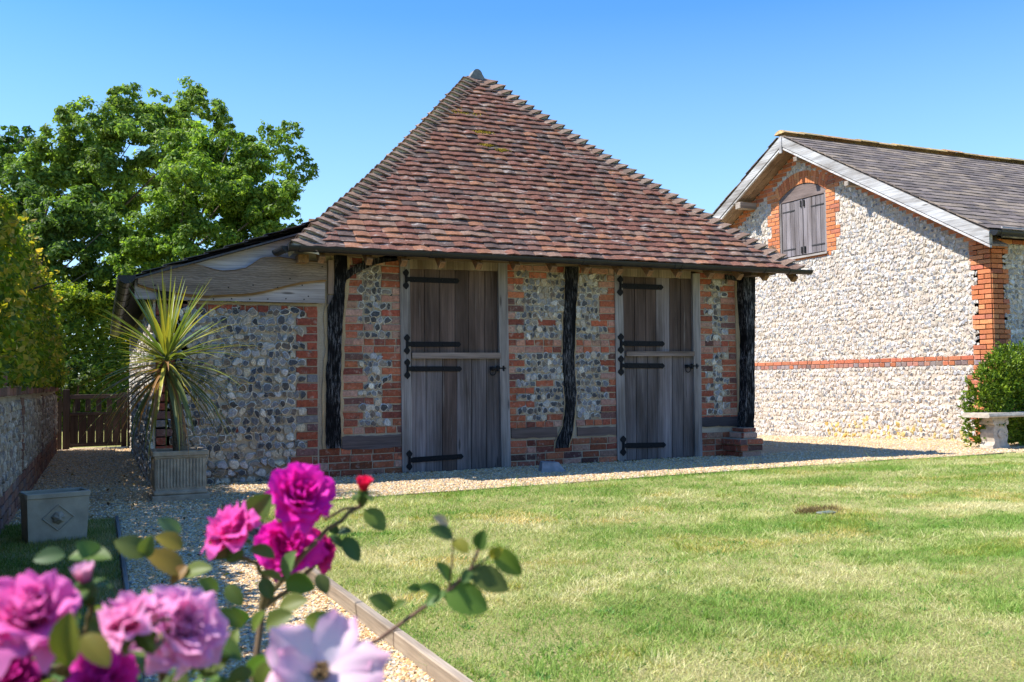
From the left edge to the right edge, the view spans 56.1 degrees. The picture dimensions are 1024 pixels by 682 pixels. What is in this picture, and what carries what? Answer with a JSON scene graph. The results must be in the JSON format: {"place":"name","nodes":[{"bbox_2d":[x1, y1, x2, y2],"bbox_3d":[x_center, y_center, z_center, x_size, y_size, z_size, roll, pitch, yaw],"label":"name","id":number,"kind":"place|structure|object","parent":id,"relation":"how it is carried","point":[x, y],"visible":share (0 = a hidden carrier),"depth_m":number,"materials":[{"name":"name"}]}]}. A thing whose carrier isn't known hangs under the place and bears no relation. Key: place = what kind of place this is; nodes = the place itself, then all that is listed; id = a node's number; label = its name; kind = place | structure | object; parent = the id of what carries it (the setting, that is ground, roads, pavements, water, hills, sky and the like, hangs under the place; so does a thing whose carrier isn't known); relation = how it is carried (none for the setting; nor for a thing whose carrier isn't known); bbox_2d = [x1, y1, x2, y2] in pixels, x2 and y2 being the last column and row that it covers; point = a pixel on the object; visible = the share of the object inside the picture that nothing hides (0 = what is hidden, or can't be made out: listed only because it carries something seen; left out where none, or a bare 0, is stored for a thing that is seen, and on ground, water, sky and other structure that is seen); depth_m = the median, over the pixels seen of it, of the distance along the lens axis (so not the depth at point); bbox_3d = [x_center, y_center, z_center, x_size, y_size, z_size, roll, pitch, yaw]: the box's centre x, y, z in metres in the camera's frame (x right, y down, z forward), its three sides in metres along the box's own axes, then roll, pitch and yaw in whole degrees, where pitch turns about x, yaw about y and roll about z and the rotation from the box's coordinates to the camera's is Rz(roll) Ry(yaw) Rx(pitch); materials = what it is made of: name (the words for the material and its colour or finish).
{"place":"outdoors","nodes":[
{"label":"outdoors","id":0,"kind":"place"},
{"bbox_2d":[62,390,120,447],"bbox_3d":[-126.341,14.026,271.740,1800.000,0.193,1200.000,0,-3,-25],"label":"ground","id":1,"kind":"structure","parent":0,"point":[95,440],"depth_m":15.21,"materials":[{"name":"beige stone"}]},
{"bbox_2d":[0,125,45,178],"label":"broadleaf tree","id":2,"kind":"object","parent":1,"relation":"on","point":[16,147],"visible":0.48,"depth_m":35.33,"materials":[{"name":"green plant"}]},
{"bbox_2d":[0,375,57,532],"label":"garden wall","id":3,"kind":"structure","parent":1,"relation":"on","point":[28,433],"depth_m":7.62,"materials":[{"name":"stone"}]},
{"bbox_2d":[0,136,71,401],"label":"beech hedge","id":4,"kind":"object","parent":1,"relation":"on","point":[32,347],"visible":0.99,"depth_m":7.01,"materials":[{"name":"green plant"}]},
{"bbox_2d":[0,161,158,295],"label":"bushy tree","id":5,"kind":"object","parent":1,"relation":"on","point":[64,224],"visible":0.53,"depth_m":23.91,"materials":[{"name":"green plant"}]},
{"bbox_2d":[62,357,100,447],"bbox_3d":[-6.667,0.935,14.597,0.748,1.375,0.645,-2,-3,33],"label":"round bush","id":6,"kind":"object","parent":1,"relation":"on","point":[76,379],"visible":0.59,"depth_m":14.57,"materials":[{"name":"green plant"}]},
{"bbox_2d":[3,75,235,260],"bbox_3d":[-11.638,-3.009,27.765,6.950,10.582,4.347,0,-3,-25],"label":"broadleaf tree","id":7,"kind":"object","parent":1,"relation":"on","point":[93,158],"visible":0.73,"depth_m":26.99,"materials":[{"name":"green plant"}]},
{"bbox_2d":[48,275,238,429],"bbox_3d":[-8.746,0.246,22.368,13.184,3.678,2.245,0,-3,-25],"label":"field hedge","id":8,"kind":"object","parent":1,"relation":"on","point":[78,316],"visible":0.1,"depth_m":21.54,"materials":[{"name":"green plant"}]},
{"bbox_2d":[101,120,300,279],"bbox_3d":[-7.573,-1.958,24.662,5.665,8.089,3.504,1,-3,-39],"label":"broadleaf tree","id":9,"kind":"object","parent":1,"relation":"on","point":[235,199],"visible":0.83,"depth_m":24.20,"materials":[{"name":"green plant"}]},
{"bbox_2d":[256,119,319,224],"bbox_3d":[-7.607,-2.196,29.230,3.613,8.952,2.916,-2,-3,25],"label":"broadleaf tree","id":10,"kind":"object","parent":1,"relation":"on","point":[283,149],"visible":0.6,"depth_m":29.32,"materials":[{"name":"green plant"}]},
{"bbox_2d":[712,130,1023,440],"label":"flint barn","id":11,"kind":"structure","parent":1,"relation":"on","point":[897,312],"depth_m":15.94,"materials":[{"name":"stone"}]},
{"bbox_2d":[0,0,1023,384],"label":"sky","id":12,"kind":"structure","parent":0,"point":[688,95],"materials":[{"name":"blue"}]},
{"bbox_2d":[9,435,1023,681],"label":"gravel","id":13,"kind":"structure","parent":0,"point":[764,449],"depth_m":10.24,"materials":[{"name":"beige gravel"}]},
{"bbox_2d":[0,516,128,681],"bbox_3d":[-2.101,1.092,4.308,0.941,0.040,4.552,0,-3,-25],"label":"grass","id":14,"kind":"structure","parent":13,"relation":"on","point":[16,530],"depth_m":5.02,"materials":[{"name":"green plant"}]},
{"bbox_2d":[19,487,89,543],"bbox_3d":[-2.693,1.028,5.659,0.350,0.287,0.251,1,-3,-37],"label":"lead trough","id":15,"kind":"object","parent":14,"relation":"on","point":[55,514],"visible":1,"depth_m":5.58,"materials":[{"name":"grey metal"}]},
{"bbox_2d":[0,462,521,681],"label":"rose bush","id":16,"kind":"object","parent":14,"relation":"on","point":[182,630],"visible":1,"depth_m":0.74,"materials":[{"name":"pink plant"}]},
{"bbox_2d":[57,388,129,449],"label":"garden gate","id":17,"kind":"structure","parent":13,"relation":"on","point":[70,429],"depth_m":14.14,"materials":[{"name":"brown wood"}]},
{"bbox_2d":[115,515,143,681],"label":"timber edging","id":18,"kind":"object","parent":13,"relation":"on","point":[124,575],"visible":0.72,"depth_m":4.63,"materials":[{"name":"brown wood"}]},
{"bbox_2d":[148,447,209,501],"bbox_3d":[-2.735,1.096,7.866,0.440,0.415,0.440,0,-3,-25],"label":"stone planter","id":19,"kind":"object","parent":13,"relation":"on","point":[178,475],"visible":1,"depth_m":7.69,"materials":[{"name":"stone"}]},
{"bbox_2d":[66,270,263,458],"bbox_3d":[-2.831,0.186,7.867,1.390,1.612,1.566,-2,-3,29],"label":"cordyline plant","id":20,"kind":"object","parent":19,"relation":"in","point":[171,376],"visible":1,"depth_m":7.78,"materials":[{"name":"green plant"}]},
{"bbox_2d":[222,503,472,681],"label":"timber edging","id":21,"kind":"object","parent":13,"relation":"on","point":[437,669],"visible":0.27,"depth_m":3.31,"materials":[{"name":"brown wood"}]},
{"bbox_2d":[19,450,735,648],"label":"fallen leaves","id":22,"kind":"object","parent":13,"relation":"on","point":[273,604],"visible":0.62,"depth_m":7.39,"materials":[{"name":"brown plant"}]},
{"bbox_2d":[110,69,812,486],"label":"stable barn","id":23,"kind":"structure","parent":13,"relation":"on","point":[474,269],"depth_m":10.22,"materials":[{"name":"brick"}]},
{"bbox_2d":[403,269,500,358],"bbox_3d":[-0.630,-0.281,10.013,1.080,0.932,0.110,0,-3,-25],"label":"door leaf","id":24,"kind":"structure","parent":23,"relation":"in","point":[453,313],"depth_m":10.02,"materials":[{"name":"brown wood"}]},
{"bbox_2d":[404,359,504,471],"bbox_3d":[-0.582,0.757,9.986,1.143,1.197,0.110,0,-3,-25],"label":"door leaf","id":25,"kind":"structure","parent":23,"relation":"in","point":[456,404],"depth_m":9.98,"materials":[{"name":"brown wood"}]},
{"bbox_2d":[617,275,694,355],"bbox_3d":[1.650,-0.280,11.073,1.053,0.915,0.110,0,-3,-25],"label":"door leaf","id":26,"kind":"structure","parent":23,"relation":"in","point":[656,311],"depth_m":11.08,"materials":[{"name":"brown wood"}]},
{"bbox_2d":[618,355,697,459],"bbox_3d":[1.688,0.760,11.041,1.113,1.191,0.110,0,-3,-25],"label":"door leaf","id":27,"kind":"structure","parent":23,"relation":"in","point":[658,389],"depth_m":11.04,"materials":[{"name":"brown wood"}]},
{"bbox_2d":[538,461,565,472],"bbox_3d":[0.402,1.280,9.751,0.306,0.120,0.203,0,-3,-21],"label":"stone block","id":28,"kind":"object","parent":13,"relation":"on","point":[548,466],"depth_m":9.68,"materials":[{"name":"grey stone"}]},
{"bbox_2d":[232,452,1015,506],"bbox_3d":[4.259,1.316,10.314,14.382,0.117,0.020,0,-3,-28],"label":"timber edging","id":29,"kind":"object","parent":13,"relation":"on","point":[656,476],"visible":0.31,"depth_m":8.72,"materials":[{"name":"brown wood"}]},
{"bbox_2d":[956,337,1023,446],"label":"yew bush","id":30,"kind":"object","parent":13,"relation":"on","point":[999,393],"visible":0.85,"depth_m":12.78,"materials":[{"name":"green plant"}]},
{"bbox_2d":[962,411,1023,448],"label":"stone bench","id":31,"kind":"object","parent":13,"relation":"on","point":[994,434],"visible":1,"depth_m":12.50,"materials":[{"name":"white stone"}]},
{"bbox_2d":[219,451,1023,681],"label":"lawn","id":32,"kind":"structure","parent":0,"point":[955,664],"depth_m":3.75,"materials":[{"name":"green plant"}]},
{"bbox_2d":[791,503,845,514],"bbox_3d":[2.014,1.110,6.366,0.458,0.055,0.239,0,-2,-12],"label":"dry tuft","id":33,"kind":"object","parent":32,"relation":"on","point":[810,509],"visible":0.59,"depth_m":6.34,"materials":[{"name":"brown plant"}]},
{"bbox_2d":[816,510,835,513],"bbox_3d":[2.047,1.117,6.259,0.122,0.015,0.063,0,-3,-25],"label":"drain cover","id":34,"kind":"object","parent":32,"relation":"on","point":[827,511],"visible":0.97,"depth_m":6.24,"materials":[{"name":"grey metal"}]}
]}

